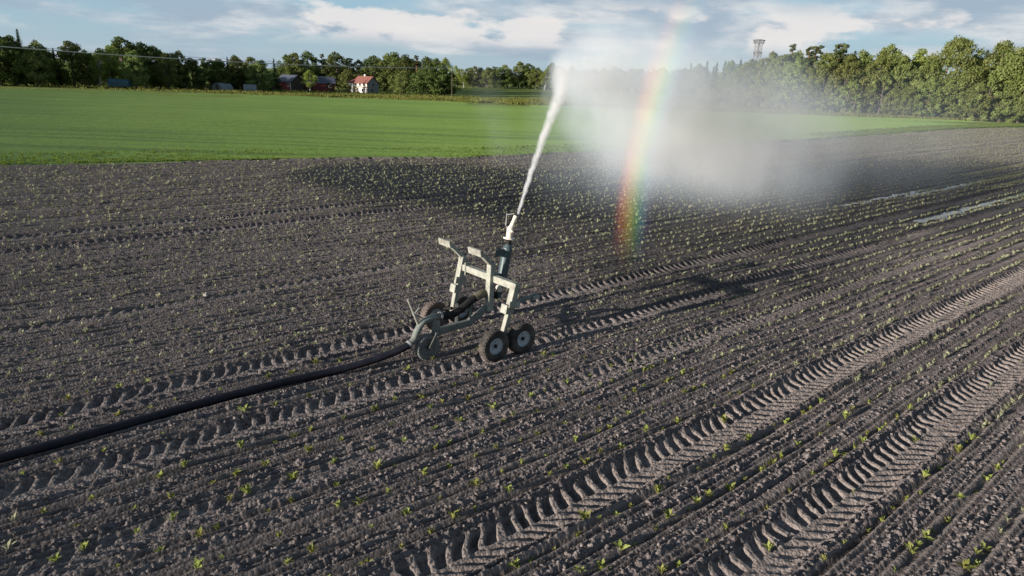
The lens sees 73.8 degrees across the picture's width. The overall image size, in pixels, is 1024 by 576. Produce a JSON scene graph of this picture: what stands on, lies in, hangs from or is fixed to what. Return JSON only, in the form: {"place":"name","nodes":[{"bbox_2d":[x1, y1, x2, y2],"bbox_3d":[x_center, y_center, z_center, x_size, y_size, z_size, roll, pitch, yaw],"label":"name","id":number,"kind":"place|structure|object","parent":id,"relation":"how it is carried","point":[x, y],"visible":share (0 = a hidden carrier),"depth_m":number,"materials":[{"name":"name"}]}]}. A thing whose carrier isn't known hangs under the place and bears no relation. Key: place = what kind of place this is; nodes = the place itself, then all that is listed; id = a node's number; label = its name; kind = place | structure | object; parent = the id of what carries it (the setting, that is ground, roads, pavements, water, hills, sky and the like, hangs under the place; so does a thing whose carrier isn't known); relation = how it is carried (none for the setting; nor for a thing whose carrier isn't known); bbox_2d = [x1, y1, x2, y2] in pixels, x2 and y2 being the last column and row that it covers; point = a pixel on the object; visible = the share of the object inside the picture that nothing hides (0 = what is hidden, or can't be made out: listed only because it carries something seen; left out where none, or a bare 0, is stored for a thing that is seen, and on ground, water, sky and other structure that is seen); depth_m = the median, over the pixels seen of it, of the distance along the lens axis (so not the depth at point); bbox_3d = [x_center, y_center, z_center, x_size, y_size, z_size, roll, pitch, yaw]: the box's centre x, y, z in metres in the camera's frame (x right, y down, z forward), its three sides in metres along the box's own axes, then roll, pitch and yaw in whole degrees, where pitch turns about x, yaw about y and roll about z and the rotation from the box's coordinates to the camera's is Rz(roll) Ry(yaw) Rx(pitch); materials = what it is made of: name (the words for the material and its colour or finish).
{"place":"outdoors","nodes":[
{"label":"outdoors","id":0,"kind":"place"},
{"bbox_2d":[0,89,1023,165],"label":"crop field","id":1,"kind":"structure","parent":0,"point":[44,121],"depth_m":65.35,"materials":[{"name":"green plant"}]},
{"bbox_2d":[0,127,1023,575],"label":"soil field","id":2,"kind":"structure","parent":0,"point":[826,505],"depth_m":12.10,"materials":[{"name":"brown soil"}]},
{"bbox_2d":[0,342,410,462],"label":"supply hose","id":3,"kind":"object","parent":2,"relation":"on","point":[25,451],"visible":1,"depth_m":10.24,"materials":[{"name":"black rubber"}]},
{"bbox_2d":[406,213,539,361],"bbox_3d":[-1.024,-0.083,12.930,2.565,2.518,2.175,-12,22,-38],"label":"irrigation cart","id":4,"kind":"object","parent":2,"relation":"on","point":[495,344],"visible":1,"depth_m":12.89,"materials":[{"name":"paint"}]},
{"bbox_2d":[0,127,1023,549],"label":"crop seedlings","id":5,"kind":"object","parent":2,"relation":"on","point":[850,169],"visible":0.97,"depth_m":27.51,"materials":[{"name":"green plant"}]},
{"bbox_2d":[0,61,1023,127],"bbox_3d":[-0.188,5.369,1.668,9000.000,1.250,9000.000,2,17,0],"label":"ground","id":6,"kind":"structure","parent":0,"point":[624,98],"depth_m":196.07,"materials":[{"name":"green plant"}]},
{"bbox_2d":[0,36,26,85],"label":"broadleaf tree","id":7,"kind":"object","parent":6,"relation":"on","point":[17,67],"visible":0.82,"depth_m":134.28,"materials":[{"name":"green plant"}]},
{"bbox_2d":[0,34,37,85],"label":"broadleaf tree","id":8,"kind":"object","parent":6,"relation":"on","point":[11,39],"visible":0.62,"depth_m":135.51,"materials":[{"name":"green plant"}]},
{"bbox_2d":[12,28,35,85],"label":"spruce tree","id":9,"kind":"object","parent":6,"relation":"on","point":[19,40],"visible":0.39,"depth_m":137.70,"materials":[{"name":"green plant"}]},
{"bbox_2d":[20,39,55,86],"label":"broadleaf tree","id":10,"kind":"object","parent":6,"relation":"on","point":[40,77],"visible":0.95,"depth_m":137.33,"materials":[{"name":"green plant"}]},
{"bbox_2d":[31,46,63,86],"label":"broadleaf tree","id":11,"kind":"object","parent":6,"relation":"on","point":[51,78],"visible":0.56,"depth_m":140.63,"materials":[{"name":"green plant"}]},
{"bbox_2d":[53,40,94,86],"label":"broadleaf tree","id":12,"kind":"object","parent":6,"relation":"on","point":[79,60],"visible":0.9,"depth_m":143.26,"materials":[{"name":"green plant"}]},
{"bbox_2d":[70,49,100,85],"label":"broadleaf tree","id":13,"kind":"object","parent":6,"relation":"on","point":[94,81],"visible":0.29,"depth_m":147.40,"materials":[{"name":"green plant"}]},
{"bbox_2d":[88,48,111,85],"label":"birch tree","id":14,"kind":"object","parent":6,"relation":"on","point":[94,64],"visible":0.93,"depth_m":146.46,"materials":[{"name":"green plant"}]},
{"bbox_2d":[98,45,123,87],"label":"birch tree","id":15,"kind":"object","parent":6,"relation":"on","point":[113,67],"visible":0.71,"depth_m":148.31,"materials":[{"name":"green plant"}]},
{"bbox_2d":[107,78,131,88],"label":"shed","id":16,"kind":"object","parent":6,"relation":"on","point":[120,83],"visible":0.91,"depth_m":145.57,"materials":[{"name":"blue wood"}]},
{"bbox_2d":[103,36,142,87],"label":"broadleaf tree","id":17,"kind":"object","parent":6,"relation":"on","point":[116,46],"visible":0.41,"depth_m":151.62,"materials":[{"name":"green plant"}]},
{"bbox_2d":[117,49,149,88],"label":"broadleaf tree","id":18,"kind":"object","parent":6,"relation":"on","point":[129,60],"visible":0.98,"depth_m":147.56,"materials":[{"name":"green plant"}]},
{"bbox_2d":[117,41,169,87],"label":"broadleaf tree","id":19,"kind":"object","parent":6,"relation":"on","point":[142,50],"visible":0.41,"depth_m":155.59,"materials":[{"name":"green plant"}]},
{"bbox_2d":[143,45,175,88],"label":"broadleaf tree","id":20,"kind":"object","parent":6,"relation":"on","point":[155,49],"visible":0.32,"depth_m":159.22,"materials":[{"name":"green plant"}]},
{"bbox_2d":[152,52,181,88],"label":"broadleaf tree","id":21,"kind":"object","parent":6,"relation":"on","point":[163,77],"visible":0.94,"depth_m":156.26,"materials":[{"name":"green plant"}]},
{"bbox_2d":[166,50,194,87],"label":"broadleaf tree","id":22,"kind":"object","parent":6,"relation":"on","point":[179,64],"visible":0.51,"depth_m":162.50,"materials":[{"name":"green plant"}]},
{"bbox_2d":[182,57,204,88],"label":"broadleaf tree","id":23,"kind":"object","parent":6,"relation":"on","point":[194,65],"visible":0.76,"depth_m":163.50,"materials":[{"name":"green plant"}]},
{"bbox_2d":[195,59,224,89],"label":"broadleaf tree","id":24,"kind":"object","parent":6,"relation":"on","point":[204,79],"visible":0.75,"depth_m":163.96,"materials":[{"name":"green plant"}]},
{"bbox_2d":[204,59,236,85],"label":"broadleaf tree","id":25,"kind":"object","parent":6,"relation":"on","point":[224,73],"visible":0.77,"depth_m":165.24,"materials":[{"name":"green plant"}]},
{"bbox_2d":[228,54,246,88],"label":"broadleaf tree","id":26,"kind":"object","parent":6,"relation":"on","point":[238,71],"visible":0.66,"depth_m":175.92,"materials":[{"name":"green plant"}]},
{"bbox_2d":[239,57,265,84],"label":"broadleaf tree","id":27,"kind":"object","parent":6,"relation":"on","point":[244,66],"visible":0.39,"depth_m":176.67,"materials":[{"name":"green plant"}]},
{"bbox_2d":[244,60,274,89],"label":"broadleaf tree","id":28,"kind":"object","parent":6,"relation":"on","point":[255,71],"visible":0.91,"depth_m":170.92,"materials":[{"name":"green plant"}]},
{"bbox_2d":[268,58,284,90],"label":"spruce tree","id":29,"kind":"object","parent":6,"relation":"on","point":[277,83],"visible":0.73,"depth_m":185.31,"materials":[{"name":"green plant"}]},
{"bbox_2d":[275,54,301,76],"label":"broadleaf tree","id":30,"kind":"object","parent":6,"relation":"on","point":[279,67],"visible":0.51,"depth_m":210.69,"materials":[{"name":"green plant"}]},
{"bbox_2d":[278,74,303,90],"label":"barn","id":31,"kind":"structure","parent":6,"relation":"on","point":[291,82],"depth_m":201.82,"materials":[{"name":"red wood"}]},
{"bbox_2d":[281,52,310,78],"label":"broadleaf tree","id":32,"kind":"object","parent":6,"relation":"on","point":[297,69],"visible":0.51,"depth_m":211.70,"materials":[{"name":"green plant"}]},
{"bbox_2d":[291,51,325,80],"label":"broadleaf tree","id":33,"kind":"object","parent":6,"relation":"on","point":[306,55],"visible":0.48,"depth_m":214.73,"materials":[{"name":"green plant"}]},
{"bbox_2d":[300,70,319,89],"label":"birch tree","id":34,"kind":"object","parent":6,"relation":"on","point":[307,76],"visible":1,"depth_m":195.97,"materials":[{"name":"green plant"}]},
{"bbox_2d":[311,76,335,90],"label":"barn","id":35,"kind":"structure","parent":6,"relation":"on","point":[321,84],"depth_m":203.21,"materials":[{"name":"red wood"}]},
{"bbox_2d":[319,51,353,89],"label":"broadleaf tree","id":36,"kind":"object","parent":6,"relation":"on","point":[330,59],"visible":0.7,"depth_m":215.57,"materials":[{"name":"green plant"}]},
{"bbox_2d":[337,69,354,87],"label":"broadleaf tree","id":37,"kind":"object","parent":6,"relation":"on","point":[345,78],"visible":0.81,"depth_m":213.66,"materials":[{"name":"green plant"}]},
{"bbox_2d":[347,74,379,92],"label":"farmhouse","id":38,"kind":"object","parent":6,"relation":"on","point":[366,84],"visible":0.84,"depth_m":202.11,"materials":[{"name":"beige paint"}]},
{"bbox_2d":[355,55,387,89],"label":"broadleaf tree","id":39,"kind":"object","parent":6,"relation":"on","point":[364,69],"visible":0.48,"depth_m":217.74,"materials":[{"name":"green plant"}]},
{"bbox_2d":[373,53,396,90],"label":"broadleaf tree","id":40,"kind":"object","parent":6,"relation":"on","point":[389,75],"visible":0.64,"depth_m":218.31,"materials":[{"name":"green plant"}]},
{"bbox_2d":[380,52,403,91],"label":"broadleaf tree","id":41,"kind":"object","parent":6,"relation":"on","point":[394,59],"visible":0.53,"depth_m":217.72,"materials":[{"name":"green plant"}]},
{"bbox_2d":[390,70,411,93],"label":"broadleaf tree","id":42,"kind":"object","parent":6,"relation":"on","point":[405,82],"visible":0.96,"depth_m":195.40,"materials":[{"name":"green plant"}]},
{"bbox_2d":[391,54,417,91],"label":"broadleaf tree","id":43,"kind":"object","parent":6,"relation":"on","point":[405,62],"visible":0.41,"depth_m":215.65,"materials":[{"name":"green plant"}]},
{"bbox_2d":[409,65,443,94],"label":"broadleaf tree","id":44,"kind":"object","parent":6,"relation":"on","point":[424,80],"visible":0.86,"depth_m":194.88,"materials":[{"name":"green plant"}]},
{"bbox_2d":[427,65,456,95],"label":"broadleaf tree","id":45,"kind":"object","parent":6,"relation":"on","point":[441,77],"visible":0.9,"depth_m":195.80,"materials":[{"name":"green plant"}]},
{"bbox_2d":[440,72,460,95],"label":"broadleaf tree","id":46,"kind":"object","parent":6,"relation":"on","point":[445,83],"visible":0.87,"depth_m":198.16,"materials":[{"name":"green plant"}]},
{"bbox_2d":[467,66,481,86],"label":"broadleaf tree","id":47,"kind":"object","parent":6,"relation":"on","point":[473,78],"visible":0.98,"depth_m":284.94,"materials":[{"name":"green plant"}]},
{"bbox_2d":[479,67,495,87],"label":"broadleaf tree","id":48,"kind":"object","parent":6,"relation":"on","point":[487,80],"visible":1,"depth_m":283.88,"materials":[{"name":"green plant"}]},
{"bbox_2d":[491,67,511,87],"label":"broadleaf tree","id":49,"kind":"object","parent":6,"relation":"on","point":[497,71],"visible":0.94,"depth_m":285.54,"materials":[{"name":"green plant"}]},
{"bbox_2d":[205,90,827,112],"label":"rough grass","id":50,"kind":"structure","parent":6,"relation":"on","point":[587,104],"depth_m":134.96,"materials":[{"name":"green plant"}]},
{"bbox_2d":[508,61,529,88],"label":"broadleaf tree","id":51,"kind":"object","parent":6,"relation":"on","point":[518,76],"visible":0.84,"depth_m":290.45,"materials":[{"name":"green plant"}]},
{"bbox_2d":[517,63,536,88],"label":"broadleaf tree","id":52,"kind":"object","parent":6,"relation":"on","point":[526,68],"visible":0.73,"depth_m":290.65,"materials":[{"name":"green plant"}]},
{"bbox_2d":[525,67,544,88],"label":"broadleaf tree","id":53,"kind":"object","parent":6,"relation":"on","point":[533,77],"visible":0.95,"depth_m":289.16,"materials":[{"name":"green plant"}]},
{"bbox_2d":[548,66,569,89],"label":"broadleaf tree","id":54,"kind":"object","parent":6,"relation":"on","point":[560,76],"visible":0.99,"depth_m":284.77,"materials":[{"name":"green plant"}]},
{"bbox_2d":[603,66,623,92],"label":"broadleaf tree","id":55,"kind":"object","parent":6,"relation":"on","point":[612,71],"visible":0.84,"depth_m":256.54,"materials":[{"name":"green plant"}]},
{"bbox_2d":[615,70,627,93],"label":"birch tree","id":56,"kind":"object","parent":6,"relation":"on","point":[622,83],"visible":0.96,"depth_m":252.53,"materials":[{"name":"green plant"}]},
{"bbox_2d":[628,68,649,94],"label":"broadleaf tree","id":57,"kind":"object","parent":6,"relation":"on","point":[642,82],"visible":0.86,"depth_m":241.62,"materials":[{"name":"green plant"}]},
{"bbox_2d":[650,68,670,96],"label":"broadleaf tree","id":58,"kind":"object","parent":6,"relation":"on","point":[660,89],"visible":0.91,"depth_m":228.70,"materials":[{"name":"green plant"}]},
{"bbox_2d":[667,69,692,97],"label":"broadleaf tree","id":59,"kind":"object","parent":6,"relation":"on","point":[676,76],"visible":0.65,"depth_m":217.17,"materials":[{"name":"green plant"}]},
{"bbox_2d":[681,63,711,100],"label":"broadleaf tree","id":60,"kind":"object","parent":6,"relation":"on","point":[695,81],"visible":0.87,"depth_m":185.99,"materials":[{"name":"green plant"}]},
{"bbox_2d":[715,60,738,99],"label":"broadleaf tree","id":61,"kind":"object","parent":6,"relation":"on","point":[729,67],"visible":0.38,"depth_m":175.15,"materials":[{"name":"green plant"}]},
{"bbox_2d":[729,62,755,100],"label":"broadleaf tree","id":62,"kind":"object","parent":6,"relation":"on","point":[743,73],"visible":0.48,"depth_m":167.82,"materials":[{"name":"green plant"}]},
{"bbox_2d":[745,80,770,108],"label":"bush","id":63,"kind":"object","parent":6,"relation":"on","point":[750,95],"visible":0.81,"depth_m":149.05,"materials":[{"name":"green plant"}]},
{"bbox_2d":[748,51,785,107],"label":"broadleaf tree","id":64,"kind":"object","parent":6,"relation":"on","point":[773,54],"visible":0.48,"depth_m":153.71,"materials":[{"name":"green plant"}]},
{"bbox_2d":[755,55,797,108],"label":"broadleaf tree","id":65,"kind":"object","parent":6,"relation":"on","point":[777,62],"visible":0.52,"depth_m":148.96,"materials":[{"name":"green plant"}]},
{"bbox_2d":[771,80,812,109],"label":"bush","id":66,"kind":"object","parent":6,"relation":"on","point":[784,96],"visible":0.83,"depth_m":139.97,"materials":[{"name":"green plant"}]},
{"bbox_2d":[775,57,815,107],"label":"broadleaf tree","id":67,"kind":"object","parent":6,"relation":"on","point":[799,68],"visible":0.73,"depth_m":142.07,"materials":[{"name":"green plant"}]},
{"bbox_2d":[795,82,821,109],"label":"tree","id":68,"kind":"object","parent":6,"relation":"on","point":[809,86],"visible":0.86,"depth_m":139.42,"materials":[{"name":"green plant"}]},
{"bbox_2d":[798,45,824,103],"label":"pine tree","id":69,"kind":"object","parent":6,"relation":"on","point":[816,51],"visible":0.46,"depth_m":146.55,"materials":[{"name":"green plant"}]},
{"bbox_2d":[806,52,842,110],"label":"broadleaf tree","id":70,"kind":"object","parent":6,"relation":"on","point":[824,72],"visible":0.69,"depth_m":139.07,"materials":[{"name":"green plant"}]},
{"bbox_2d":[815,93,843,112],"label":"bush","id":71,"kind":"object","parent":6,"relation":"on","point":[832,103],"visible":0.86,"depth_m":135.94,"materials":[{"name":"green plant"}]},
{"bbox_2d":[825,43,849,111],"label":"pine tree","id":72,"kind":"object","parent":6,"relation":"on","point":[840,52],"visible":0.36,"depth_m":142.57,"materials":[{"name":"green plant"}]},
{"bbox_2d":[824,53,867,111],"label":"broadleaf tree","id":73,"kind":"object","parent":6,"relation":"on","point":[854,64],"visible":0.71,"depth_m":135.92,"materials":[{"name":"green plant"}]},
{"bbox_2d":[828,81,865,113],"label":"bush","id":74,"kind":"object","parent":6,"relation":"on","point":[854,84],"visible":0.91,"depth_m":132.72,"materials":[{"name":"green plant"}]},
{"bbox_2d":[845,84,867,112],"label":"broadleaf tree","id":75,"kind":"object","parent":6,"relation":"on","point":[858,90],"visible":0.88,"depth_m":133.26,"materials":[{"name":"green plant"}]},
{"bbox_2d":[835,49,879,111],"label":"broadleaf tree","id":76,"kind":"object","parent":6,"relation":"on","point":[866,59],"visible":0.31,"depth_m":136.53,"materials":[{"name":"green plant"}]},
{"bbox_2d":[856,85,878,113],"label":"broadleaf tree","id":77,"kind":"object","parent":6,"relation":"on","point":[867,90],"visible":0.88,"depth_m":132.96,"materials":[{"name":"green plant"}]},
{"bbox_2d":[857,51,893,113],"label":"broadleaf tree","id":78,"kind":"object","parent":6,"relation":"on","point":[871,67],"visible":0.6,"depth_m":133.38,"materials":[{"name":"green plant"}]},
{"bbox_2d":[864,75,901,114],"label":"bush","id":79,"kind":"object","parent":6,"relation":"on","point":[883,78],"visible":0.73,"depth_m":131.72,"materials":[{"name":"green plant"}]},
{"bbox_2d":[865,43,914,113],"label":"broadleaf tree","id":80,"kind":"object","parent":6,"relation":"on","point":[893,49],"visible":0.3,"depth_m":133.46,"materials":[{"name":"green plant"}]},
{"bbox_2d":[880,87,905,115],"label":"broadleaf tree","id":81,"kind":"object","parent":6,"relation":"on","point":[890,95],"visible":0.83,"depth_m":129.91,"materials":[{"name":"green plant"}]},
{"bbox_2d":[879,55,917,110],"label":"broadleaf tree","id":82,"kind":"object","parent":6,"relation":"on","point":[905,68],"visible":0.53,"depth_m":131.77,"materials":[{"name":"green plant"}]},
{"bbox_2d":[891,86,918,115],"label":"broadleaf tree","id":83,"kind":"object","parent":6,"relation":"on","point":[911,107],"visible":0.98,"depth_m":127.64,"materials":[{"name":"green plant"}]},
{"bbox_2d":[901,47,929,114],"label":"tree","id":84,"kind":"object","parent":6,"relation":"on","point":[916,62],"visible":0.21,"depth_m":135.78,"materials":[{"name":"green plant"}]},
{"bbox_2d":[911,56,944,109],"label":"broadleaf tree","id":85,"kind":"object","parent":6,"relation":"on","point":[923,71],"visible":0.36,"depth_m":129.86,"materials":[{"name":"green plant"}]},
{"bbox_2d":[912,77,946,116],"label":"tree","id":86,"kind":"object","parent":6,"relation":"on","point":[934,81],"visible":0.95,"depth_m":126.97,"materials":[{"name":"green plant"}]},
{"bbox_2d":[925,74,970,117],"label":"tree","id":87,"kind":"object","parent":6,"relation":"on","point":[949,85],"visible":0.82,"depth_m":125.72,"materials":[{"name":"green plant"}]},
{"bbox_2d":[916,35,992,117],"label":"broadleaf tree","id":88,"kind":"object","parent":6,"relation":"on","point":[957,44],"visible":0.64,"depth_m":126.53,"materials":[{"name":"green plant"}]},
{"bbox_2d":[959,82,992,115],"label":"broadleaf tree","id":89,"kind":"object","parent":6,"relation":"on","point":[983,109],"visible":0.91,"depth_m":122.77,"materials":[{"name":"green plant"}]},
{"bbox_2d":[958,78,1010,120],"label":"bush","id":90,"kind":"object","parent":6,"relation":"on","point":[992,83],"visible":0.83,"depth_m":121.28,"materials":[{"name":"green plant"}]},
{"bbox_2d":[971,40,1015,118],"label":"broadleaf tree","id":91,"kind":"object","parent":6,"relation":"on","point":[1002,47],"visible":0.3,"depth_m":126.10,"materials":[{"name":"green plant"}]},
{"bbox_2d":[981,48,1023,118],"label":"broadleaf tree","id":92,"kind":"object","parent":6,"relation":"on","point":[1003,73],"visible":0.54,"depth_m":122.37,"materials":[{"name":"green plant"}]},
{"bbox_2d":[986,90,1022,122],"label":"bush","id":93,"kind":"object","parent":6,"relation":"on","point":[999,108],"visible":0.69,"depth_m":121.42,"materials":[{"name":"green plant"}]},
{"bbox_2d":[993,74,1023,122],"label":"broadleaf tree","id":94,"kind":"object","parent":6,"relation":"on","point":[1012,85],"visible":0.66,"depth_m":120.22,"materials":[{"name":"green plant"}]},
{"bbox_2d":[998,46,1023,122],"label":"broadleaf tree","id":95,"kind":"object","parent":6,"relation":"on","point":[1018,61],"visible":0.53,"depth_m":120.68,"materials":[{"name":"green plant"}]},
{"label":"utility pole","id":96,"kind":"object","parent":6,"relation":"on","visible":0},
{"bbox_2d":[0,46,408,67],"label":"overhead cable","id":97,"kind":"object","parent":96,"relation":"attached to","point":[193,59],"visible":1,"depth_m":142.71,"materials":[{"name":"black metal"}]},
{"bbox_2d":[0,0,1023,83],"label":"sky","id":98,"kind":"structure","parent":0,"point":[624,35],"materials":[{"name":"blue"}]},
{"bbox_2d":[3,83,1023,122],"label":"meadow grass","id":99,"kind":"structure","parent":0,"point":[403,96],"depth_m":140.82,"materials":[{"name":"green plant"}]},
{"bbox_2d":[903,171,1023,196],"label":"water","id":100,"kind":"structure","parent":0,"point":[944,188],"depth_m":38.69,"materials":[{"name":"grey liquid"}]},
{"bbox_2d":[913,193,1023,222],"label":"water","id":101,"kind":"structure","parent":0,"point":[959,212],"depth_m":30.32,"materials":[{"name":"grey liquid"}]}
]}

